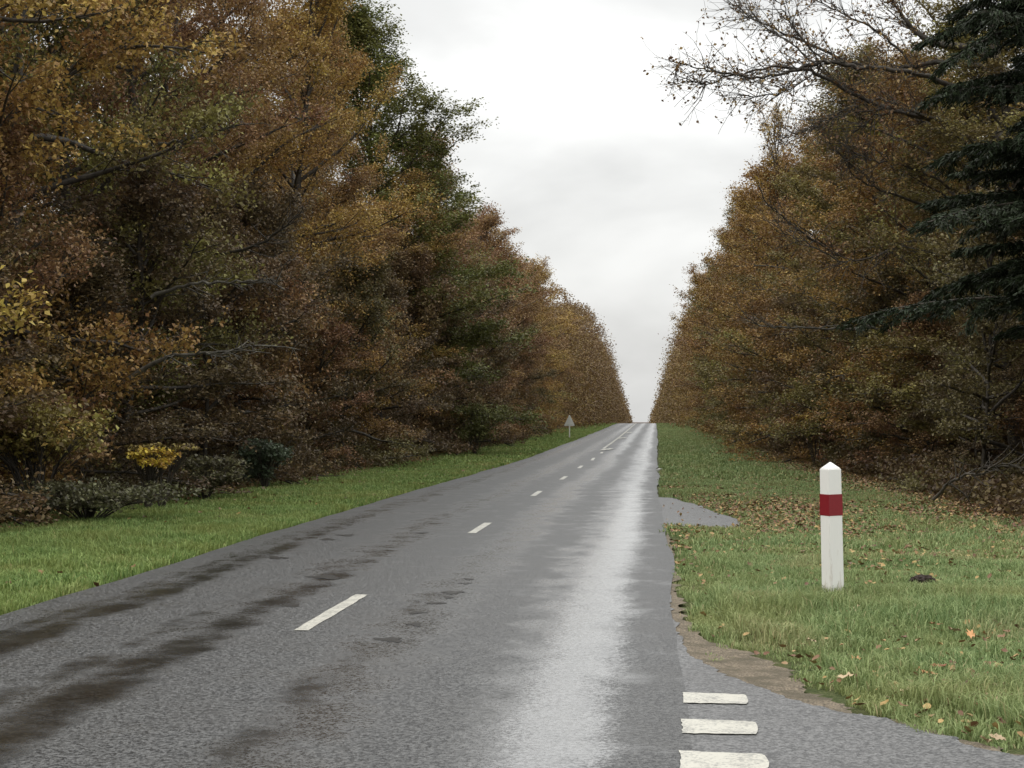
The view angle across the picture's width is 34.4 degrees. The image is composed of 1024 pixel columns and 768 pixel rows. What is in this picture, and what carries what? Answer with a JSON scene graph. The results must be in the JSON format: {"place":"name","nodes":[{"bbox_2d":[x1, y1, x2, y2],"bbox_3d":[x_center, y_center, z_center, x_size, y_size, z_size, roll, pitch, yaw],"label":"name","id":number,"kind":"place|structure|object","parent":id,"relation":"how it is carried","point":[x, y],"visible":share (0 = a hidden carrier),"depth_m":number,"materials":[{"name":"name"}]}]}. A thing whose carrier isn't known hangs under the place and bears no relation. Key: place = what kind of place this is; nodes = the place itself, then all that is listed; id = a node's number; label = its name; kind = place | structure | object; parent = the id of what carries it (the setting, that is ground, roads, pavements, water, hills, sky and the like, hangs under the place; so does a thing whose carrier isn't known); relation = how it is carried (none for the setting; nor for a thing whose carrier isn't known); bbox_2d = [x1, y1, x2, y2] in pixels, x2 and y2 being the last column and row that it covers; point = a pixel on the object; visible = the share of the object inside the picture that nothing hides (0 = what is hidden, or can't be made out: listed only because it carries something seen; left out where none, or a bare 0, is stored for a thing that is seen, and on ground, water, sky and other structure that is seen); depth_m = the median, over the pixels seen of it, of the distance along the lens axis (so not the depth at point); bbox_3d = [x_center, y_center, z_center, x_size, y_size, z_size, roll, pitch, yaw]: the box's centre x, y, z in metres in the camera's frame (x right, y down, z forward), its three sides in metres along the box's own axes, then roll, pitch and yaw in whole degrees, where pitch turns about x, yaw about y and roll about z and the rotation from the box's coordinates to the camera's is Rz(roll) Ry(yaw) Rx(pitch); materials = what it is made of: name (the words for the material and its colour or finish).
{"place":"outdoors","nodes":[
{"label":"outdoors","id":0,"kind":"place"},
{"bbox_2d":[105,464,499,510],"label":"grass","id":1,"kind":"structure","parent":0,"point":[330,489],"depth_m":39.05,"materials":[{"name":"green plant"}]},
{"bbox_2d":[0,423,691,767],"bbox_3d":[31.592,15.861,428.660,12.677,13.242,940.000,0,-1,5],"label":"road","id":2,"kind":"structure","parent":0,"point":[546,637],"depth_m":12.47,"materials":[{"name":"grey asphalt"}]},
{"bbox_2d":[295,594,366,629],"bbox_3d":[-1.566,1.996,14.584,0.143,0.001,2.650,0,-1,5],"label":"lane marking","id":3,"kind":"object","parent":2,"relation":"on","point":[327,614],"visible":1,"depth_m":14.45,"materials":[{"name":"paint"}]},
{"bbox_2d":[658,497,741,527],"bbox_3d":[3.268,2.311,30.325,1.517,0.024,10.320,0,-1,5],"label":"paved patch","id":4,"kind":"object","parent":2,"relation":"on","point":[707,518],"visible":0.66,"depth_m":28.59,"materials":[{"name":"grey asphalt"}]},
{"bbox_2d":[368,423,616,465],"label":"grass","id":5,"kind":"structure","parent":0,"point":[547,442],"depth_m":83.25,"materials":[{"name":"green plant"}]},
{"bbox_2d":[6,0,1019,421],"label":"sky","id":6,"kind":"structure","parent":0,"point":[600,176],"materials":[{"name":"white"}]},
{"bbox_2d":[656,423,876,482],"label":"grass","id":7,"kind":"structure","parent":0,"point":[684,448],"depth_m":63.53,"materials":[{"name":"green plant"}]},
{"bbox_2d":[656,425,1023,754],"bbox_3d":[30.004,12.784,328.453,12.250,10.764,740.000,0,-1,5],"label":"grass verge","id":8,"kind":"object","parent":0,"point":[837,697],"depth_m":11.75,"materials":[{"name":"green plant"}]},
{"bbox_2d":[820,462,843,592],"bbox_3d":[3.044,1.453,15.764,0.157,1.422,0.157,-1,-1,-23],"label":"marker post","id":9,"kind":"object","parent":8,"relation":"on","point":[831,512],"visible":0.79,"depth_m":15.70,"materials":[{"name":"white paint"}]},
{"bbox_2d":[657,478,1023,562],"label":"grass","id":10,"kind":"structure","parent":8,"relation":"on","point":[942,539],"depth_m":24.68,"materials":[{"name":"green plant"}]},
{"bbox_2d":[661,441,1023,736],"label":"leaf litter","id":11,"kind":"object","parent":8,"relation":"on","point":[865,479],"visible":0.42,"depth_m":27.69,"materials":[{"name":"brown plant"}]},
{"bbox_2d":[666,533,1019,754],"bbox_3d":[1.859,2.039,16.104,1.749,0.001,16.602,0,-1,-3],"label":"gravel shoulder","id":12,"kind":"object","parent":8,"relation":"on","point":[760,672],"visible":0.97,"depth_m":11.40},
{"bbox_2d":[932,435,1023,514],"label":"bare branch","id":13,"kind":"object","parent":8,"relation":"on","point":[969,473],"visible":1,"depth_m":26.70,"materials":[{"name":"brown plant"}]},
{"bbox_2d":[670,594,1023,767],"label":"side road","id":14,"kind":"structure","parent":0,"point":[791,733],"depth_m":8.89,"materials":[{"name":"grey asphalt"}]},
{"bbox_2d":[683,692,747,703],"bbox_3d":[1.237,1.912,10.095,0.393,0.001,0.393,0,-1,5],"label":"give way bar","id":15,"kind":"object","parent":14,"relation":"on","point":[691,697],"visible":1,"depth_m":10.07,"materials":[{"name":"paint"}]},
{"bbox_2d":[681,719,757,733],"bbox_3d":[1.148,1.895,9.169,0.422,0.001,0.431,0,-1,5],"label":"give way bar","id":16,"kind":"object","parent":14,"relation":"on","point":[717,726],"visible":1,"depth_m":9.16,"materials":[{"name":"paint"}]},
{"bbox_2d":[679,750,768,767],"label":"give way bar","id":17,"kind":"object","parent":14,"relation":"on","point":[694,759],"visible":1,"depth_m":8.26,"materials":[{"name":"paint"}]},
{"bbox_3d":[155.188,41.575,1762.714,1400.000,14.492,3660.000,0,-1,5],"label":"ground","id":18,"kind":"structure","parent":0,"visible":0},
{"bbox_2d":[0,204,75,526],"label":"young tree","id":19,"kind":"object","parent":18,"relation":"on","point":[22,357],"visible":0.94,"depth_m":25.48,"materials":[{"name":"brown plant"}]},
{"bbox_2d":[0,82,119,492],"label":"young tree","id":20,"kind":"object","parent":18,"relation":"on","point":[50,273],"visible":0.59,"depth_m":29.36,"materials":[{"name":"yellow plant"}]},
{"bbox_2d":[0,0,165,509],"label":"tree","id":21,"kind":"object","parent":18,"relation":"on","point":[84,12],"visible":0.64,"depth_m":28.07,"materials":[{"name":"orange plant"}]},
{"bbox_2d":[0,229,232,501],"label":"young tree","id":22,"kind":"object","parent":18,"relation":"on","point":[104,285],"visible":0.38,"depth_m":32.42,"materials":[{"name":"brown plant"}]},
{"bbox_2d":[0,0,260,431],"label":"tree","id":23,"kind":"object","parent":18,"relation":"on","point":[116,54],"visible":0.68,"depth_m":30.86,"materials":[{"name":"brown plant"}]},
{"bbox_2d":[128,327,308,379],"bbox_3d":[-5.471,-0.553,29.869,3.733,0.944,0.877,0,-1,20],"label":"bare branch","id":24,"kind":"object","parent":23,"relation":"attached to","point":[164,359],"visible":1,"depth_m":29.93,"materials":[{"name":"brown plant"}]},
{"bbox_2d":[150,253,298,298],"bbox_3d":[-5.664,-2.105,33.051,3.750,0.899,0.902,-1,-1,29],"label":"bare branch","id":25,"kind":"object","parent":23,"relation":"attached to","point":[155,294],"visible":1,"depth_m":33.06,"materials":[{"name":"grey plant"}]},
{"bbox_2d":[0,0,265,490],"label":"tree","id":26,"kind":"object","parent":18,"relation":"on","point":[210,117],"visible":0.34,"depth_m":36.04,"materials":[{"name":"brown plant"}]},
{"bbox_2d":[0,0,296,429],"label":"tree","id":27,"kind":"object","parent":18,"relation":"on","point":[217,344],"visible":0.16,"depth_m":39.69,"materials":[{"name":"brown plant"}]},
{"bbox_2d":[17,148,312,495],"bbox_3d":[-8.671,-0.769,36.184,6.961,8.716,6.711,0,-1,16],"label":"young tree","id":28,"kind":"object","parent":18,"relation":"on","point":[148,197],"visible":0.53,"depth_m":35.94,"materials":[{"name":"brown plant"}]},
{"bbox_2d":[214,193,313,257],"bbox_3d":[-5.646,-3.616,38.158,2.882,1.391,0.963,-1,-1,39],"label":"bare branch","id":29,"kind":"object","parent":28,"relation":"attached to","point":[258,243],"visible":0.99,"depth_m":38.02,"materials":[{"name":"brown plant"}]},
{"bbox_2d":[23,0,331,446],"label":"tree","id":30,"kind":"object","parent":18,"relation":"on","point":[223,158],"visible":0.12,"depth_m":46.91,"materials":[{"name":"brown plant"}]},
{"bbox_2d":[21,0,341,445],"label":"tree","id":31,"kind":"object","parent":18,"relation":"on","point":[216,24],"visible":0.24,"depth_m":42.65,"materials":[{"name":"brown plant"}]},
{"bbox_2d":[104,168,339,484],"bbox_3d":[-7.682,-1.245,42.074,6.703,8.671,6.408,0,-1,2],"label":"young tree","id":32,"kind":"object","parent":18,"relation":"on","point":[271,272],"visible":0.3,"depth_m":41.68,"materials":[{"name":"brown plant"}]},
{"bbox_2d":[70,0,384,449],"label":"tree","id":33,"kind":"object","parent":18,"relation":"on","point":[280,147],"visible":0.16,"depth_m":54.82,"materials":[{"name":"brown plant"}]},
{"bbox_2d":[132,165,364,477],"bbox_3d":[-7.635,-1.372,45.499,6.153,9.274,6.521,-1,-1,43],"label":"young tree","id":34,"kind":"object","parent":18,"relation":"on","point":[264,212],"visible":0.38,"depth_m":45.43,"materials":[{"name":"brown plant"}]},
{"bbox_2d":[175,187,365,467],"bbox_3d":[-7.605,-1.099,50.686,6.478,9.902,6.352,0,-1,-3],"label":"young tree","id":35,"kind":"object","parent":18,"relation":"on","point":[326,436],"visible":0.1,"depth_m":50.28,"materials":[{"name":"brown plant"}]},
{"bbox_2d":[0,420,554,520],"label":"undergrowth","id":36,"kind":"object","parent":18,"relation":"on","point":[131,479],"visible":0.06,"depth_m":39.15,"materials":[{"name":"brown plant"}]},
{"bbox_2d":[148,0,450,444],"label":"tree","id":37,"kind":"object","parent":18,"relation":"on","point":[329,12],"visible":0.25,"depth_m":58.82,"materials":[{"name":"brown plant"}]},
{"bbox_2d":[0,426,602,614],"bbox_3d":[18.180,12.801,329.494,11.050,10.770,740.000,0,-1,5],"label":"grass verge","id":38,"kind":"object","parent":18,"relation":"on","point":[223,508],"depth_m":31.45,"materials":[{"name":"green plant"}]},
{"bbox_2d":[0,387,118,520],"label":"yellow shrub","id":39,"kind":"object","parent":38,"relation":"on","point":[34,450],"visible":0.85,"depth_m":27.14,"materials":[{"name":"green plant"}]},
{"bbox_2d":[4,476,217,519],"bbox_3d":[-6.931,1.932,27.174,3.570,0.886,3.203,1,-2,-45],"label":"shrub","id":40,"kind":"object","parent":38,"relation":"on","point":[88,499],"visible":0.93,"depth_m":26.71,"materials":[{"name":"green plant"}]},
{"bbox_2d":[125,445,180,507],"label":"sapling","id":41,"kind":"object","parent":38,"relation":"on","point":[153,463],"visible":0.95,"depth_m":29.77,"materials":[{"name":"yellow plant"}]},
{"bbox_2d":[125,442,201,507],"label":"sapling","id":42,"kind":"object","parent":38,"relation":"on","point":[175,468],"visible":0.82,"depth_m":30.09,"materials":[{"name":"green plant"}]},
{"bbox_2d":[159,453,252,498],"bbox_3d":[-6.402,1.978,34.632,1.987,1.095,1.384,0,-1,-5],"label":"shrub","id":43,"kind":"object","parent":38,"relation":"on","point":[204,464],"visible":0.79,"depth_m":34.49,"materials":[{"name":"green plant"}]},
{"bbox_2d":[231,438,294,486],"bbox_3d":[-6.147,1.958,40.564,1.516,1.402,1.378,0,-1,5],"label":"evergreen shrub","id":44,"kind":"object","parent":38,"relation":"on","point":[262,464],"visible":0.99,"depth_m":40.54,"materials":[{"name":"green plant"}]},
{"bbox_2d":[0,437,549,585],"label":"leaf litter","id":45,"kind":"object","parent":38,"relation":"on","point":[192,495],"visible":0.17,"depth_m":41.46,"materials":[{"name":"brown plant"}]},
{"bbox_2d":[443,395,518,453],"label":"green shrub","id":46,"kind":"object","parent":38,"relation":"on","point":[480,431],"visible":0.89,"depth_m":78.28,"materials":[{"name":"green plant"}]},
{"bbox_2d":[181,0,423,447],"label":"tree","id":47,"kind":"object","parent":18,"relation":"on","point":[353,183],"visible":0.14,"depth_m":63.67,"materials":[{"name":"brown plant"}]},
{"bbox_2d":[250,305,386,470],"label":"young tree","id":48,"kind":"object","parent":18,"relation":"on","point":[335,333],"visible":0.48,"depth_m":53.47,"materials":[{"name":"brown plant"}]},
{"bbox_2d":[244,81,442,433],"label":"tree","id":49,"kind":"object","parent":18,"relation":"on","point":[380,231],"visible":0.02,"depth_m":71.82,"materials":[{"name":"brown plant"}]},
{"bbox_2d":[279,243,436,468],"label":"young tree","id":50,"kind":"object","parent":18,"relation":"on","point":[373,311],"visible":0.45,"depth_m":57.95,"materials":[{"name":"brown plant"}]},
{"bbox_2d":[280,274,440,461],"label":"young tree","id":51,"kind":"object","parent":18,"relation":"on","point":[386,430],"visible":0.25,"depth_m":61.70,"materials":[{"name":"brown plant"}]},
{"bbox_2d":[318,261,456,459],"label":"young tree","id":52,"kind":"object","parent":18,"relation":"on","point":[412,404],"visible":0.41,"depth_m":67.39,"materials":[{"name":"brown plant"}]},
{"bbox_2d":[315,274,459,441],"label":"young tree","id":53,"kind":"object","parent":18,"relation":"on","point":[437,371],"visible":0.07,"depth_m":72.03,"materials":[{"name":"brown plant"}]},
{"bbox_2d":[304,168,480,453],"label":"tree","id":54,"kind":"object","parent":18,"relation":"on","point":[423,186],"visible":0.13,"depth_m":76.93,"materials":[{"name":"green plant"}]},
{"bbox_2d":[275,0,555,434],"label":"oak tree","id":55,"kind":"object","parent":18,"relation":"on","point":[360,24],"visible":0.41,"depth_m":79.15,"materials":[{"name":"green plant"}]},
{"bbox_2d":[344,264,489,450],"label":"young tree","id":56,"kind":"object","parent":18,"relation":"on","point":[447,424],"visible":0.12,"depth_m":79.29,"materials":[{"name":"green plant"}]},
{"bbox_2d":[377,239,491,454],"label":"young tree","id":57,"kind":"object","parent":18,"relation":"on","point":[405,267],"visible":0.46,"depth_m":74.73,"materials":[{"name":"green plant"}]},
{"bbox_2d":[365,123,520,440],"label":"tree","id":58,"kind":"object","parent":18,"relation":"on","point":[462,251],"visible":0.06,"depth_m":86.27,"materials":[{"name":"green plant"}]},
{"bbox_2d":[402,164,526,428],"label":"tree","id":59,"kind":"object","parent":18,"relation":"on","point":[473,258],"visible":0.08,"depth_m":92.05,"materials":[{"name":"brown plant"}]},
{"bbox_2d":[455,217,526,436],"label":"tree","id":60,"kind":"object","parent":18,"relation":"on","point":[505,315],"visible":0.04,"depth_m":103.67,"materials":[{"name":"brown plant"}]},
{"bbox_2d":[446,248,537,445],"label":"young tree","id":61,"kind":"object","parent":18,"relation":"on","point":[508,439],"visible":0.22,"depth_m":94.21,"materials":[{"name":"brown plant"}]},
{"bbox_2d":[465,202,565,395],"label":"tree","id":62,"kind":"object","parent":18,"relation":"on","point":[488,221],"visible":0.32,"depth_m":114.13,"materials":[{"name":"brown plant"}]},
{"bbox_2d":[470,212,567,436],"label":"tree","id":63,"kind":"object","parent":18,"relation":"on","point":[530,294],"visible":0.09,"depth_m":120.05,"materials":[{"name":"brown plant"}]},
{"bbox_2d":[487,245,554,419],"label":"tree","id":64,"kind":"object","parent":18,"relation":"on","point":[543,352],"visible":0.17,"depth_m":124.80,"materials":[{"name":"brown plant"}]},
{"bbox_2d":[493,251,572,426],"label":"tree","id":65,"kind":"object","parent":18,"relation":"on","point":[546,361],"visible":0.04,"depth_m":137.86,"materials":[{"name":"brown plant"}]},
{"bbox_2d":[507,307,560,435],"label":"young tree","id":66,"kind":"object","parent":18,"relation":"on","point":[540,378],"visible":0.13,"depth_m":127.74,"materials":[{"name":"brown plant"}]},
{"bbox_2d":[516,254,577,432],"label":"tree","id":67,"kind":"object","parent":18,"relation":"on","point":[551,426],"visible":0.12,"depth_m":144.16,"materials":[{"name":"brown plant"}]},
{"bbox_2d":[521,251,583,426],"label":"tree","id":68,"kind":"object","parent":18,"relation":"on","point":[544,275],"visible":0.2,"depth_m":150.81,"materials":[{"name":"brown plant"}]},
{"bbox_2d":[530,283,633,428],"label":"distant wood","id":69,"kind":"object","parent":18,"relation":"on","point":[596,389],"visible":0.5,"depth_m":194.62,"materials":[{"name":"brown plant"}]},
{"bbox_2d":[648,299,711,427],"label":"distant wood","id":70,"kind":"object","parent":18,"relation":"on","point":[664,406],"visible":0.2,"depth_m":204.52,"materials":[{"name":"brown plant"}]},
{"bbox_2d":[667,261,725,422],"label":"tree","id":71,"kind":"object","parent":18,"relation":"on","point":[694,282],"visible":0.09,"depth_m":151.08,"materials":[{"name":"brown plant"}]},
{"bbox_2d":[664,225,730,432],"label":"tree","id":72,"kind":"object","parent":18,"relation":"on","point":[688,408],"visible":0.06,"depth_m":137.09,"materials":[{"name":"brown plant"}]},
{"bbox_2d":[675,213,753,430],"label":"tree","id":73,"kind":"object","parent":18,"relation":"on","point":[705,356],"visible":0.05,"depth_m":122.87,"materials":[{"name":"brown plant"}]},
{"bbox_2d":[664,214,774,391],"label":"tree","id":74,"kind":"object","parent":18,"relation":"on","point":[714,315],"visible":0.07,"depth_m":110.38,"materials":[{"name":"brown plant"}]},
{"bbox_2d":[676,193,794,421],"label":"tree","id":75,"kind":"object","parent":18,"relation":"on","point":[698,379],"visible":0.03,"depth_m":115.49,"materials":[{"name":"brown plant"}]},
{"bbox_2d":[680,181,799,436],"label":"tree","id":76,"kind":"object","parent":18,"relation":"on","point":[692,344],"visible":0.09,"depth_m":103.37,"materials":[{"name":"brown plant"}]},
{"bbox_2d":[677,142,817,438],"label":"tree","id":77,"kind":"object","parent":18,"relation":"on","point":[736,406],"visible":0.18,"depth_m":90.47,"materials":[{"name":"brown plant"}]},
{"bbox_2d":[687,180,807,444],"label":"tree","id":78,"kind":"object","parent":18,"relation":"on","point":[720,377],"visible":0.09,"depth_m":97.09,"materials":[{"name":"brown plant"}]},
{"bbox_2d":[693,146,821,432],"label":"tree","id":79,"kind":"object","parent":18,"relation":"on","point":[758,173],"visible":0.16,"depth_m":83.81,"materials":[{"name":"brown plant"}]},
{"bbox_2d":[720,93,825,377],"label":"tree","id":80,"kind":"object","parent":18,"relation":"on","point":[781,120],"visible":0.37,"depth_m":83.70,"materials":[{"name":"brown plant"}]},
{"bbox_2d":[731,252,840,454],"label":"young tree","id":81,"kind":"object","parent":18,"relation":"on","point":[779,446],"visible":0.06,"depth_m":76.92,"materials":[{"name":"brown plant"}]},
{"bbox_2d":[697,106,906,453],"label":"tree","id":82,"kind":"object","parent":18,"relation":"on","point":[760,222],"visible":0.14,"depth_m":77.58,"materials":[{"name":"brown plant"}]},
{"bbox_2d":[742,261,883,461],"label":"young tree","id":83,"kind":"object","parent":18,"relation":"on","point":[782,302],"visible":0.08,"depth_m":68.39,"materials":[{"name":"brown plant"}]},
{"bbox_2d":[749,205,892,462],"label":"young tree","id":84,"kind":"object","parent":18,"relation":"on","point":[762,377],"visible":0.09,"depth_m":64.07,"materials":[{"name":"brown plant"}]},
{"bbox_2d":[717,37,941,461],"bbox_3d":[13.361,-4.498,63.038,9.802,16.533,9.791,0,-1,-6],"label":"tree","id":85,"kind":"object","parent":18,"relation":"on","point":[782,359],"visible":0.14,"depth_m":63.22,"materials":[{"name":"brown plant"}]},
{"bbox_2d":[641,0,1023,301],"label":"bare oak","id":86,"kind":"object","parent":18,"relation":"on","point":[805,67],"visible":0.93,"depth_m":44.03,"materials":[{"name":"brown plant"}]},
{"bbox_2d":[723,292,877,334],"bbox_3d":[8.155,-1.972,46.669,4.551,1.219,1.636,0,-1,2],"label":"bare branch","id":87,"kind":"object","parent":86,"relation":"attached to","point":[770,325],"visible":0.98,"depth_m":46.73,"materials":[{"name":"brown plant"}]},
{"bbox_2d":[703,78,961,447],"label":"tree","id":88,"kind":"object","parent":18,"relation":"on","point":[794,263],"visible":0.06,"depth_m":70.04,"materials":[{"name":"brown plant"}]},
{"bbox_2d":[773,262,925,463],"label":"young tree","id":89,"kind":"object","parent":18,"relation":"on","point":[833,439],"visible":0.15,"depth_m":58.89,"materials":[{"name":"brown plant"}]},
{"bbox_2d":[755,36,1020,449],"bbox_3d":[13.017,-4.165,56.611,9.777,14.744,9.428,1,-1,-28],"label":"tree","id":90,"kind":"object","parent":18,"relation":"on","point":[806,171],"visible":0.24,"depth_m":56.09,"materials":[{"name":"brown plant"}]},
{"bbox_2d":[761,437,1023,516],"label":"undergrowth","id":91,"kind":"object","parent":18,"relation":"on","point":[1009,495],"visible":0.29,"depth_m":37.44,"materials":[{"name":"brown plant"}]},
{"bbox_2d":[797,252,992,468],"bbox_3d":[12.546,-0.592,55.495,6.566,7.903,6.276,0,-1,-18],"label":"young tree","id":92,"kind":"object","parent":18,"relation":"on","point":[840,335],"visible":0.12,"depth_m":55.07,"materials":[{"name":"brown plant"}]},
{"bbox_2d":[769,40,1022,455],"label":"tree","id":93,"kind":"object","parent":18,"relation":"on","point":[848,198],"visible":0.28,"depth_m":50.21,"materials":[{"name":"brown plant"}]},
{"bbox_2d":[819,284,981,475],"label":"young tree","id":94,"kind":"object","parent":18,"relation":"on","point":[875,424],"visible":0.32,"depth_m":47.18,"materials":[{"name":"brown plant"}]},
{"bbox_2d":[815,255,1014,475],"bbox_3d":[12.431,-0.130,51.361,6.031,7.943,5.815,0,-1,1],"label":"young tree","id":95,"kind":"object","parent":18,"relation":"on","point":[895,282],"visible":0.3,"depth_m":51.07,"materials":[{"name":"brown plant"}]},
{"bbox_2d":[814,0,1023,454],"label":"tree","id":96,"kind":"object","parent":18,"relation":"on","point":[891,217],"visible":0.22,"depth_m":48.42,"materials":[{"name":"green plant"}]},
{"bbox_2d":[815,0,1023,462],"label":"tree","id":97,"kind":"object","parent":18,"relation":"on","point":[971,131],"visible":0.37,"depth_m":44.38,"materials":[{"name":"green plant"}]},
{"bbox_2d":[834,0,1023,341],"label":"conifer","id":98,"kind":"object","parent":18,"relation":"on","point":[1006,207],"visible":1,"depth_m":32.04,"materials":[{"name":"green plant"}]},
{"bbox_2d":[871,185,1023,490],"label":"young tree","id":99,"kind":"object","parent":18,"relation":"on","point":[966,269],"visible":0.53,"depth_m":37.57,"materials":[{"name":"brown plant"}]},
{"bbox_2d":[896,316,1023,473],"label":"young tree","id":100,"kind":"object","parent":18,"relation":"on","point":[975,445],"visible":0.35,"depth_m":41.99,"materials":[{"name":"brown plant"}]},
{"bbox_2d":[944,220,1023,435],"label":"tree","id":101,"kind":"object","parent":18,"relation":"on","point":[1007,413],"visible":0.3,"depth_m":40.78,"materials":[{"name":"brown plant"}]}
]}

